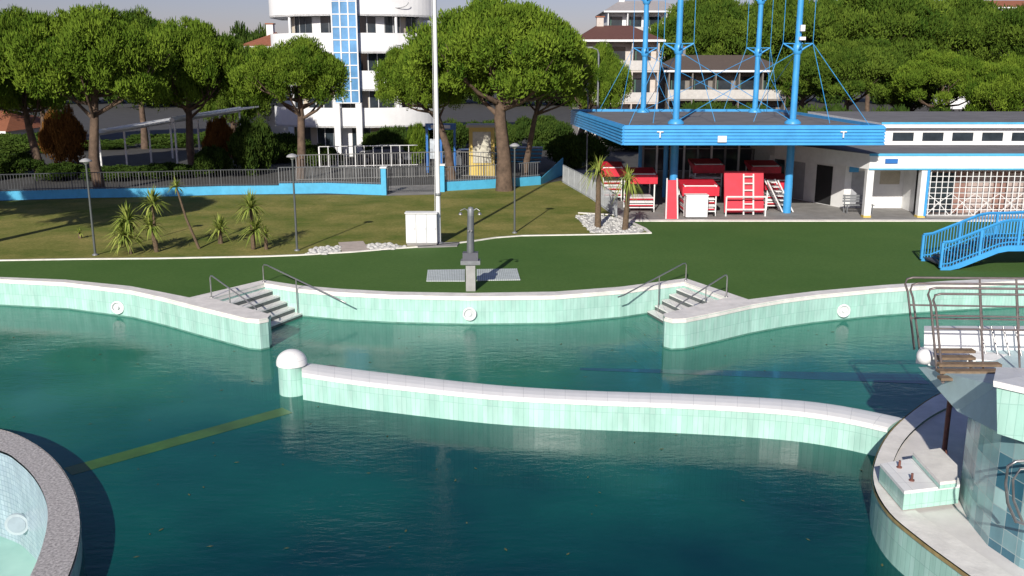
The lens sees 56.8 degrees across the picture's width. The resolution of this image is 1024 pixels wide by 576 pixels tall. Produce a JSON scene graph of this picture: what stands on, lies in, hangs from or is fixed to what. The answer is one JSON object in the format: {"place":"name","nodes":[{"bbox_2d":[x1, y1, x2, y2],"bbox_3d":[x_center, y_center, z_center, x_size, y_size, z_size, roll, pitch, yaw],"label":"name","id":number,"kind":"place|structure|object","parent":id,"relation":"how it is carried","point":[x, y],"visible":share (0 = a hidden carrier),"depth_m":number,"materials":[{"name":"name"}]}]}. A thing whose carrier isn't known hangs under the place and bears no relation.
{"place":"outdoors","nodes":[
{"label":"outdoors","id":0,"kind":"place"},
{"bbox_2d":[0,110,40,134],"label":"house","id":1,"kind":"structure","parent":0,"point":[13,124],"depth_m":89.31,"materials":[{"name":"tile"}]},
{"bbox_2d":[0,536,72,575],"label":"pool floor","id":2,"kind":"structure","parent":0,"point":[17,559],"depth_m":19.84,"materials":[{"name":"tile"}]},
{"bbox_2d":[0,429,81,575],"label":"round tank","id":3,"kind":"object","parent":2,"relation":"on","point":[39,517],"visible":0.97,"depth_m":19.24,"materials":[{"name":"concrete"}]},
{"bbox_2d":[0,280,1023,349],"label":"pool wall","id":4,"kind":"structure","parent":2,"relation":"on","point":[677,334],"depth_m":31.84,"materials":[{"name":"tile"}]},
{"bbox_2d":[0,277,1023,319],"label":"pool coping","id":5,"kind":"object","parent":4,"relation":"on","point":[728,303],"visible":0.94,"depth_m":31.82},
{"bbox_2d":[302,363,902,456],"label":"pool divider wall","id":6,"kind":"structure","parent":2,"relation":"on","point":[851,429],"depth_m":22.50,"materials":[{"name":"tile"}]},
{"bbox_2d":[869,393,1023,575],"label":"diving island","id":7,"kind":"structure","parent":2,"relation":"on","point":[950,533],"depth_m":16.46,"materials":[{"name":"concrete"}]},
{"bbox_2d":[879,400,959,509],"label":"starting block","id":8,"kind":"structure","parent":7,"relation":"on","point":[924,478],"depth_m":16.96,"materials":[{"name":"white tile"}]},
{"bbox_2d":[919,350,1023,568],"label":"diving tower base","id":9,"kind":"object","parent":7,"relation":"on","point":[990,407],"visible":0.94,"depth_m":15.44,"materials":[{"name":"tile"}]},
{"bbox_2d":[904,276,1023,383],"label":"diving platform","id":10,"kind":"structure","parent":9,"relation":"on","point":[956,346],"depth_m":18.43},
{"bbox_2d":[1004,459,1023,524],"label":"steel grab rail","id":11,"kind":"object","parent":9,"relation":"attached to","point":[1021,521],"visible":1,"depth_m":13.70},
{"bbox_2d":[224,289,302,328],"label":"pool steps","id":12,"kind":"structure","parent":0,"point":[276,308],"depth_m":32.25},
{"bbox_2d":[244,23,293,133],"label":"terracotta house","id":13,"kind":"structure","parent":0,"point":[270,29],"depth_m":96.70,"materials":[{"name":"orange"}]},
{"bbox_2d":[276,349,306,396],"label":"pool wall pillar","id":14,"kind":"structure","parent":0,"point":[290,363],"depth_m":24.70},
{"bbox_2d":[0,181,645,258],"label":"lawn","id":15,"kind":"structure","parent":0,"point":[38,229],"depth_m":46.96,"materials":[{"name":"green plant"}]},
{"bbox_2d":[103,202,151,253],"bbox_3d":[-15.635,-2.459,38.331,2.002,2.284,1.969,0,13,0],"label":"yucca plant","id":16,"kind":"object","parent":15,"relation":"on","point":[125,231],"visible":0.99,"depth_m":38.17,"materials":[{"name":"green plant"}]},
{"bbox_2d":[134,186,168,251],"bbox_3d":[-14.690,-2.860,38.742,1.826,2.854,1.678,0,13,0],"label":"yucca plant","id":17,"kind":"object","parent":15,"relation":"on","point":[151,221],"visible":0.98,"depth_m":38.60,"materials":[{"name":"green plant"}]},
{"bbox_2d":[203,216,234,243],"bbox_3d":[-12.533,-2.626,40.795,1.547,1.434,1.518,-5,14,-20],"label":"yucca plant","id":18,"kind":"object","parent":15,"relation":"on","point":[220,223],"visible":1,"depth_m":40.74,"materials":[{"name":"green plant"}]},
{"bbox_2d":[234,188,273,249],"bbox_3d":[-10.746,-2.897,39.294,1.952,2.688,1.833,0,13,0],"label":"yucca plant","id":19,"kind":"object","parent":15,"relation":"on","point":[254,230],"visible":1,"depth_m":39.16,"materials":[{"name":"green plant"}]},
{"bbox_2d":[0,212,651,260],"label":"lawn kerb","id":20,"kind":"structure","parent":15,"relation":"on","point":[644,228],"depth_m":38.51,"materials":[{"name":"concrete"}]},
{"bbox_2d":[417,242,458,247],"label":"cabinet plinth","id":21,"kind":"structure","parent":15,"relation":"on","point":[453,244],"depth_m":40.22,"materials":[{"name":"concrete"}]},
{"bbox_2d":[405,211,437,245],"bbox_3d":[-3.844,-2.529,40.376,1.384,1.438,0.530,0,13,0],"label":"white cabinet","id":22,"kind":"object","parent":21,"relation":"on","point":[421,227],"visible":1,"depth_m":40.15,"materials":[{"name":"metal"}]},
{"bbox_2d":[431,0,442,243],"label":"flagpole","id":23,"kind":"object","parent":21,"relation":"on","point":[437,194],"visible":0.85,"depth_m":39.53,"materials":[{"name":"metal"}]},
{"bbox_2d":[402,0,588,191],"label":"pine tree","id":24,"kind":"object","parent":15,"relation":"on","point":[479,36],"visible":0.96,"depth_m":54.04,"materials":[{"name":"green plant"}]},
{"bbox_2d":[563,165,617,216],"bbox_3d":[4.403,-5.805,54.787,0.226,1.178,14.869,-2,13,-7],"label":"metal fence","id":25,"kind":"object","parent":15,"relation":"on","point":[570,173],"visible":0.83,"depth_m":54.48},
{"bbox_2d":[575,213,643,232],"bbox_3d":[4.628,-3.194,46.110,2.663,0.087,5.991,-1,13,-6],"label":"pebble bed","id":26,"kind":"object","parent":15,"relation":"on","point":[609,224],"visible":0.85,"depth_m":45.28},
{"bbox_2d":[580,153,618,227],"bbox_3d":[3.973,-4.620,44.527,2.113,3.608,1.864,-4,14,-17],"label":"palm tree","id":27,"kind":"object","parent":26,"relation":"on","point":[599,172],"visible":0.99,"depth_m":44.36,"materials":[{"name":"green plant"}]},
{"bbox_2d":[612,164,646,229],"bbox_3d":[5.406,-4.213,43.873,2.067,3.131,1.860,0,13,0],"label":"palm tree","id":28,"kind":"object","parent":26,"relation":"on","point":[628,179],"visible":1,"depth_m":43.85,"materials":[{"name":"green plant"}]},
{"bbox_2d":[387,185,435,195],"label":"entrance path","id":29,"kind":"structure","parent":0,"point":[405,187],"depth_m":58.15,"materials":[{"name":"concrete"}]},
{"bbox_2d":[387,166,435,191],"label":"entrance gate","id":30,"kind":"structure","parent":29,"relation":"on","point":[412,190],"depth_m":57.06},
{"bbox_2d":[0,0,934,66],"label":"sky","id":31,"kind":"structure","parent":0,"point":[223,14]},
{"bbox_2d":[0,92,961,200],"bbox_3d":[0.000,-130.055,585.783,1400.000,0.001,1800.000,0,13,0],"label":"ground","id":32,"kind":"structure","parent":0,"point":[137,155],"depth_m":78.29,"materials":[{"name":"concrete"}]},
{"bbox_2d":[0,30,23,105],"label":"pine tree","id":33,"kind":"object","parent":32,"relation":"on","point":[4,83],"visible":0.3,"depth_m":58.90,"materials":[{"name":"green plant"}]},
{"bbox_2d":[0,151,46,178],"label":"hedge","id":34,"kind":"object","parent":32,"relation":"on","point":[14,163],"visible":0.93,"depth_m":64.82,"materials":[{"name":"green plant"}]},
{"bbox_2d":[0,4,68,175],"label":"pine tree","id":35,"kind":"object","parent":32,"relation":"on","point":[15,103],"visible":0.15,"depth_m":64.23,"materials":[{"name":"green plant"}]},
{"bbox_2d":[0,131,87,153],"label":"hedge","id":36,"kind":"object","parent":32,"relation":"on","point":[13,143],"visible":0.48,"depth_m":82.01,"materials":[{"name":"green plant"}]},
{"bbox_2d":[32,161,84,180],"bbox_3d":[-30.288,-7.845,63.834,3.964,1.300,3.898,-12,18,-42],"label":"hedge","id":37,"kind":"object","parent":32,"relation":"on","point":[66,167],"visible":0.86,"depth_m":62.90,"materials":[{"name":"green plant"}]},
{"bbox_2d":[37,104,87,163],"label":"autumn tree","id":38,"kind":"object","parent":32,"relation":"on","point":[63,137],"visible":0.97,"depth_m":72.49,"materials":[{"name":"brown plant"}]},
{"bbox_2d":[0,1,171,188],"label":"pine tree","id":39,"kind":"object","parent":32,"relation":"on","point":[92,51],"visible":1,"depth_m":53.33,"materials":[{"name":"green plant"}]},
{"bbox_2d":[78,164,151,180],"bbox_3d":[-26.683,-7.762,63.852,4.566,1.088,4.678,-12,18,-41],"label":"hedge","id":40,"kind":"object","parent":32,"relation":"on","point":[118,168],"visible":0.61,"depth_m":62.97,"materials":[{"name":"green plant"}]},
{"bbox_2d":[0,185,278,199],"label":"blue low wall","id":41,"kind":"structure","parent":32,"relation":"on","point":[114,192],"depth_m":55.21,"materials":[{"name":"teal paint"}]},
{"bbox_2d":[0,169,278,190],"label":"metal fence","id":42,"kind":"object","parent":41,"relation":"on","point":[125,187],"visible":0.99,"depth_m":55.18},
{"bbox_2d":[100,4,181,148],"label":"pine tree","id":43,"kind":"object","parent":32,"relation":"on","point":[140,16],"visible":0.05,"depth_m":83.74,"materials":[{"name":"green plant"}]},
{"bbox_2d":[115,133,203,148],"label":"hedge","id":44,"kind":"object","parent":32,"relation":"on","point":[160,141],"visible":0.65,"depth_m":88.00,"materials":[{"name":"green plant"}]},
{"bbox_2d":[134,161,201,178],"bbox_3d":[-23.705,-8.021,64.797,4.331,1.179,4.408,-11,17,-38],"label":"hedge","id":45,"kind":"object","parent":32,"relation":"on","point":[167,166],"visible":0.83,"depth_m":63.88,"materials":[{"name":"green plant"}]},
{"bbox_2d":[99,106,258,166],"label":"pergola","id":46,"kind":"object","parent":32,"relation":"on","point":[148,124],"visible":0.77,"depth_m":71.26,"materials":[{"name":"white paint"}]},
{"bbox_2d":[125,16,246,172],"bbox_3d":[-22.460,-13.538,66.686,8.558,11.093,10.348,0,13,0],"label":"pine tree","id":47,"kind":"object","parent":32,"relation":"on","point":[205,58],"visible":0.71,"depth_m":64.13,"materials":[{"name":"green plant"}]},
{"bbox_2d":[192,144,233,176],"bbox_3d":[-20.781,-8.748,65.713,2.727,2.414,4.907,0,13,0],"label":"hedge","id":48,"kind":"object","parent":32,"relation":"on","point":[213,158],"visible":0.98,"depth_m":64.73,"materials":[{"name":"green plant"}]},
{"bbox_2d":[201,116,233,158],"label":"autumn tree","id":49,"kind":"object","parent":32,"relation":"on","point":[218,132],"visible":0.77,"depth_m":70.67,"materials":[{"name":"brown plant"}]},
{"bbox_2d":[194,33,274,130],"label":"pine tree","id":50,"kind":"object","parent":32,"relation":"on","point":[219,103],"visible":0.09,"depth_m":87.31,"materials":[{"name":"green plant"}]},
{"bbox_2d":[229,20,266,43],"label":"distant tree","id":51,"kind":"object","parent":32,"relation":"on","point":[243,35],"visible":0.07,"depth_m":186.69,"materials":[{"name":"green plant"}]},
{"bbox_2d":[226,114,281,175],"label":"tree","id":52,"kind":"object","parent":32,"relation":"on","point":[254,145],"visible":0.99,"depth_m":66.49,"materials":[{"name":"green plant"}]},
{"bbox_2d":[225,34,351,179],"bbox_3d":[-14.471,-12.023,63.165,8.046,9.738,8.178,0,13,0],"label":"pine tree","id":53,"kind":"object","parent":32,"relation":"on","point":[305,68],"visible":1,"depth_m":60.84,"materials":[{"name":"green plant"}]},
{"bbox_2d":[269,131,311,163],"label":"hedge","id":54,"kind":"object","parent":32,"relation":"on","point":[288,143],"visible":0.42,"depth_m":74.41,"materials":[{"name":"green plant"}]},
{"bbox_2d":[294,143,343,166],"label":"hedge","id":55,"kind":"object","parent":32,"relation":"on","point":[312,149],"visible":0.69,"depth_m":70.58,"materials":[{"name":"green plant"}]},
{"bbox_2d":[279,183,380,194],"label":"blue low wall","id":56,"kind":"structure","parent":32,"relation":"on","point":[337,188],"depth_m":56.70,"materials":[{"name":"teal paint"}]},
{"bbox_2d":[278,166,380,183],"bbox_3d":[-10.732,-6.734,56.553,6.431,0.978,0.606,1,13,5],"label":"metal fence","id":57,"kind":"object","parent":56,"relation":"on","point":[336,181],"visible":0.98,"depth_m":56.61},
{"bbox_2d":[269,0,438,155],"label":"white apartment building","id":58,"kind":"structure","parent":32,"relation":"on","point":[359,37],"depth_m":78.03,"materials":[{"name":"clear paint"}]},
{"bbox_2d":[318,145,417,167],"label":"railing panel","id":59,"kind":"object","parent":32,"relation":"on","point":[373,165],"visible":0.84,"depth_m":68.86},
{"bbox_2d":[358,144,411,163],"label":"parked car","id":60,"kind":"object","parent":32,"relation":"on","point":[394,150],"visible":0.78,"depth_m":73.52,"materials":[{"name":"grey paint"}]},
{"bbox_2d":[360,124,429,154],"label":"hedge","id":61,"kind":"object","parent":32,"relation":"on","point":[391,135],"visible":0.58,"depth_m":77.24,"materials":[{"name":"green plant"}]},
{"bbox_2d":[295,151,495,180],"bbox_3d":[-7.793,-8.334,64.426,13.418,1.728,1.280,-2,13,-8],"label":"metal fence","id":62,"kind":"object","parent":32,"relation":"on","point":[374,177],"visible":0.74,"depth_m":64.30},
{"bbox_2d":[403,122,429,163],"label":"shrub","id":63,"kind":"object","parent":32,"relation":"on","point":[416,134],"visible":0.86,"depth_m":73.70,"materials":[{"name":"green plant"}]},
{"bbox_2d":[371,43,467,179],"bbox_3d":[-6.145,-11.832,62.920,6.416,9.498,5.494,0,13,0],"label":"pine tree","id":64,"kind":"object","parent":32,"relation":"on","point":[396,85],"visible":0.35,"depth_m":61.80,"materials":[{"name":"green plant"}]},
{"bbox_2d":[425,123,455,172],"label":"entrance sign","id":65,"kind":"object","parent":32,"relation":"on","point":[447,126],"visible":0.59,"depth_m":67.44,"materials":[{"name":"metal"}]},
{"bbox_2d":[423,118,468,152],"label":"hedge","id":66,"kind":"object","parent":32,"relation":"on","point":[462,135],"visible":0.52,"depth_m":84.20,"materials":[{"name":"green plant"}]},
{"bbox_2d":[466,123,494,175],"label":"yellow kiosk","id":67,"kind":"object","parent":32,"relation":"on","point":[481,137],"visible":0.83,"depth_m":65.51,"materials":[{"name":"paint"}]},
{"bbox_2d":[445,176,540,190],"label":"blue low wall","id":68,"kind":"structure","parent":32,"relation":"on","point":[483,184],"depth_m":58.95,"materials":[{"name":"teal paint"}]},
{"bbox_2d":[445,162,539,180],"bbox_3d":[-1.262,-7.274,59.263,6.984,0.928,0.214,-7,15,-27],"label":"metal fence","id":69,"kind":"object","parent":68,"relation":"on","point":[485,178],"visible":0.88,"depth_m":59.10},
{"bbox_2d":[495,146,542,169],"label":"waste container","id":70,"kind":"object","parent":32,"relation":"on","point":[536,153],"visible":0.54,"depth_m":69.27,"materials":[{"name":"teal paint"}]},
{"bbox_2d":[508,114,573,149],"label":"hedge","id":71,"kind":"object","parent":32,"relation":"on","point":[549,128],"visible":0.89,"depth_m":85.99,"materials":[{"name":"green plant"}]},
{"bbox_2d":[507,20,599,176],"bbox_3d":[2.626,-11.892,61.054,5.927,10.496,5.851,0,13,0],"label":"pine tree","id":72,"kind":"object","parent":32,"relation":"on","point":[588,83],"visible":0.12,"depth_m":60.36,"materials":[{"name":"green plant"}]},
{"bbox_2d":[545,130,609,168],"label":"hedge","id":73,"kind":"object","parent":32,"relation":"on","point":[570,149],"visible":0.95,"depth_m":70.27,"materials":[{"name":"green plant"}]},
{"bbox_2d":[558,39,634,133],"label":"pine tree","id":74,"kind":"object","parent":32,"relation":"on","point":[610,65],"visible":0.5,"depth_m":71.07,"materials":[{"name":"green plant"}]},
{"bbox_2d":[648,0,775,61],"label":"pine tree","id":75,"kind":"object","parent":32,"relation":"on","point":[719,24],"visible":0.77,"depth_m":103.92,"materials":[{"name":"green plant"}]},
{"bbox_2d":[657,46,785,109],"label":"apartment building","id":76,"kind":"structure","parent":32,"relation":"on","point":[716,64],"depth_m":97.60,"materials":[{"name":"paint"}]},
{"bbox_2d":[680,99,766,108],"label":"hedge","id":77,"kind":"object","parent":32,"relation":"on","point":[714,105],"visible":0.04,"depth_m":89.93,"materials":[{"name":"green plant"}]},
{"bbox_2d":[726,0,853,61],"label":"pine tree","id":78,"kind":"object","parent":32,"relation":"on","point":[823,16],"visible":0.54,"depth_m":107.53,"materials":[{"name":"green plant"}]},
{"bbox_2d":[766,49,828,108],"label":"pine tree","id":79,"kind":"object","parent":32,"relation":"on","point":[785,77],"visible":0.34,"depth_m":95.20,"materials":[{"name":"green plant"}]},
{"bbox_2d":[797,102,851,112],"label":"hedge","id":80,"kind":"object","parent":32,"relation":"on","point":[834,107],"visible":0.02,"depth_m":80.20,"materials":[{"name":"green plant"}]},
{"bbox_2d":[791,35,909,110],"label":"pine tree","id":81,"kind":"object","parent":32,"relation":"on","point":[853,64],"visible":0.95,"depth_m":83.23,"materials":[{"name":"green plant"}]},
{"bbox_2d":[802,0,961,110],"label":"pine tree","id":82,"kind":"object","parent":32,"relation":"on","point":[887,20],"visible":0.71,"depth_m":108.52,"materials":[{"name":"green plant"}]},
{"bbox_2d":[877,82,945,110],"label":"pine tree","id":83,"kind":"object","parent":32,"relation":"on","point":[914,106],"visible":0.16,"depth_m":89.34,"materials":[{"name":"green plant"}]},
{"bbox_2d":[884,49,991,108],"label":"pine tree","id":84,"kind":"object","parent":32,"relation":"on","point":[949,71],"visible":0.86,"depth_m":79.80,"materials":[{"name":"green plant"}]},
{"bbox_2d":[890,0,1022,103],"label":"pine tree","id":85,"kind":"object","parent":32,"relation":"on","point":[972,15],"visible":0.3,"depth_m":110.86,"materials":[{"name":"green plant"}]},
{"bbox_2d":[925,0,1023,108],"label":"distant apartment building","id":86,"kind":"structure","parent":32,"relation":"on","point":[1014,3],"depth_m":166.95,"materials":[{"name":"paint"}]},
{"bbox_2d":[958,52,1023,110],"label":"pine tree","id":87,"kind":"object","parent":32,"relation":"on","point":[997,84],"visible":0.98,"depth_m":74.23,"materials":[{"name":"green plant"}]},
{"bbox_2d":[958,3,1023,62],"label":"pine tree","id":88,"kind":"object","parent":32,"relation":"on","point":[1007,27],"visible":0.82,"depth_m":107.39,"materials":[{"name":"green plant"}]},
{"bbox_2d":[0,306,1023,575],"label":"pool water","id":89,"kind":"structure","parent":0,"point":[80,386],"depth_m":20.91,"materials":[{"name":"teal liquid"}]},
{"bbox_2d":[64,408,291,474],"bbox_3d":[-7.567,3.495,22.022,5.325,0.001,0.500,-12,18,-43],"label":"lane line","id":90,"kind":"object","parent":89,"relation":"on","point":[143,450],"visible":1,"depth_m":21.78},
{"bbox_2d":[580,368,928,383],"bbox_3d":[6.672,2.413,26.626,9.503,0.001,0.900,1,13,5],"label":"lane marking","id":91,"kind":"object","parent":89,"relation":"on","point":[890,377],"visible":1,"depth_m":26.57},
{"bbox_2d":[0,222,1023,298],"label":"green turf deck","id":92,"kind":"structure","parent":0,"point":[752,260],"depth_m":36.61,"materials":[{"name":"plant"}]},
{"bbox_2d":[426,269,464,281],"bbox_3d":[-2.414,-0.465,34.607,1.482,0.042,1.981,0,13,0],"label":"shower grate","id":93,"kind":"object","parent":92,"relation":"on","point":[457,275],"visible":1,"depth_m":34.48,"materials":[{"name":"metal"}]},
{"bbox_2d":[458,207,481,290],"bbox_3d":[-1.407,-1.318,32.051,0.780,2.892,0.400,0,13,0],"label":"outdoor shower","id":94,"kind":"object","parent":92,"relation":"on","point":[470,260],"visible":1,"depth_m":31.95,"materials":[{"name":"metal"}]},
{"bbox_2d":[477,268,519,280],"bbox_3d":[-0.530,-0.490,34.715,1.564,0.042,1.909,-1,13,-3],"label":"shower grate","id":95,"kind":"object","parent":92,"relation":"on","point":[489,274],"visible":1,"depth_m":34.64,"materials":[{"name":"metal"}]},
{"bbox_2d":[920,211,1023,269],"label":"blue footbridge","id":96,"kind":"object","parent":92,"relation":"on","point":[1003,243],"visible":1,"depth_m":35.55,"materials":[{"name":"paint"}]},
{"bbox_2d":[572,16,665,140],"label":"apartment building","id":97,"kind":"structure","parent":0,"point":[619,39],"depth_m":92.11,"materials":[{"name":"paint"}]},
{"bbox_2d":[596,0,675,63],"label":"apartment building","id":98,"kind":"structure","parent":0,"point":[620,13],"depth_m":120.35,"materials":[{"name":"paint"}]},
{"bbox_2d":[647,288,715,322],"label":"pool steps","id":99,"kind":"structure","parent":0,"point":[673,301],"depth_m":32.62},
{"bbox_2d":[562,169,1023,221],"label":"pavement","id":100,"kind":"structure","parent":0,"point":[805,211],"depth_m":48.82,"materials":[{"name":"concrete"}]},
{"bbox_2d":[598,162,623,200],"bbox_3d":[5.667,-6.121,54.267,1.311,2.070,1.830,0,13,0],"label":"sunbed stack","id":101,"kind":"object","parent":100,"relation":"on","point":[616,167],"visible":0.54,"depth_m":53.58,"materials":[{"name":"white paint"}]},
{"bbox_2d":[622,167,657,211],"bbox_3d":[6.746,-5.215,50.197,1.638,2.170,1.830,0,13,0],"label":"sunbed stack","id":102,"kind":"object","parent":100,"relation":"on","point":[646,175],"visible":0.77,"depth_m":49.55,"materials":[{"name":"white paint"}]},
{"bbox_2d":[665,178,677,218],"bbox_3d":[8.013,-4.495,47.507,0.661,2.014,0.635,0,13,0],"label":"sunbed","id":103,"kind":"object","parent":100,"relation":"on","point":[671,207],"visible":0.93,"depth_m":47.43,"materials":[{"name":"plastic"}]},
{"bbox_2d":[684,193,708,217],"bbox_3d":[9.262,-4.128,47.694,1.142,1.200,0.660,0,13,0],"label":"storage cabinet","id":104,"kind":"object","parent":100,"relation":"on","point":[695,204],"visible":1,"depth_m":47.40,"materials":[{"name":"white paint"}]},
{"bbox_2d":[678,179,719,215],"bbox_3d":[9.572,-4.693,48.959,1.868,1.720,1.830,0,13,0],"label":"sunbed stack","id":105,"kind":"object","parent":100,"relation":"on","point":[710,187],"visible":0.69,"depth_m":48.26,"materials":[{"name":"white paint"}]},
{"bbox_2d":[688,158,724,198],"bbox_3d":[11.237,-6.354,55.041,1.778,2.170,1.830,0,13,0],"label":"sunbed stack","id":106,"kind":"object","parent":100,"relation":"on","point":[707,165],"visible":0.5,"depth_m":54.27,"materials":[{"name":"white paint"}]},
{"bbox_2d":[570,0,885,212],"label":"pool pavilion","id":107,"kind":"structure","parent":100,"relation":"on","point":[669,142],"depth_m":48.68,"materials":[{"name":"metal"}]},
{"bbox_2d":[724,171,766,215],"bbox_3d":[11.892,-4.824,48.471,2.082,2.200,0.992,0,13,0],"label":"stack","id":108,"kind":"object","parent":100,"relation":"on","point":[743,192],"visible":1,"depth_m":48.55,"materials":[{"name":"plastic"}]},
{"bbox_2d":[744,160,780,172],"bbox_3d":[14.507,-6.305,55.052,1.703,2.070,1.830,0,13,0],"label":"sunbed stack","id":109,"kind":"object","parent":100,"relation":"on","point":[769,166],"visible":0.2,"depth_m":54.37,"materials":[{"name":"white paint"}]},
{"bbox_2d":[764,173,784,209],"bbox_3d":[14.056,-5.178,50.914,1.380,1.770,1.830,0,13,0],"label":"sunbed stack","id":110,"kind":"object","parent":100,"relation":"on","point":[780,177],"visible":0.39,"depth_m":50.24,"materials":[{"name":"white paint"}]},
{"bbox_2d":[750,111,1023,217],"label":"service building","id":111,"kind":"structure","parent":0,"point":[921,164],"depth_m":50.64,"materials":[{"name":"paint"}]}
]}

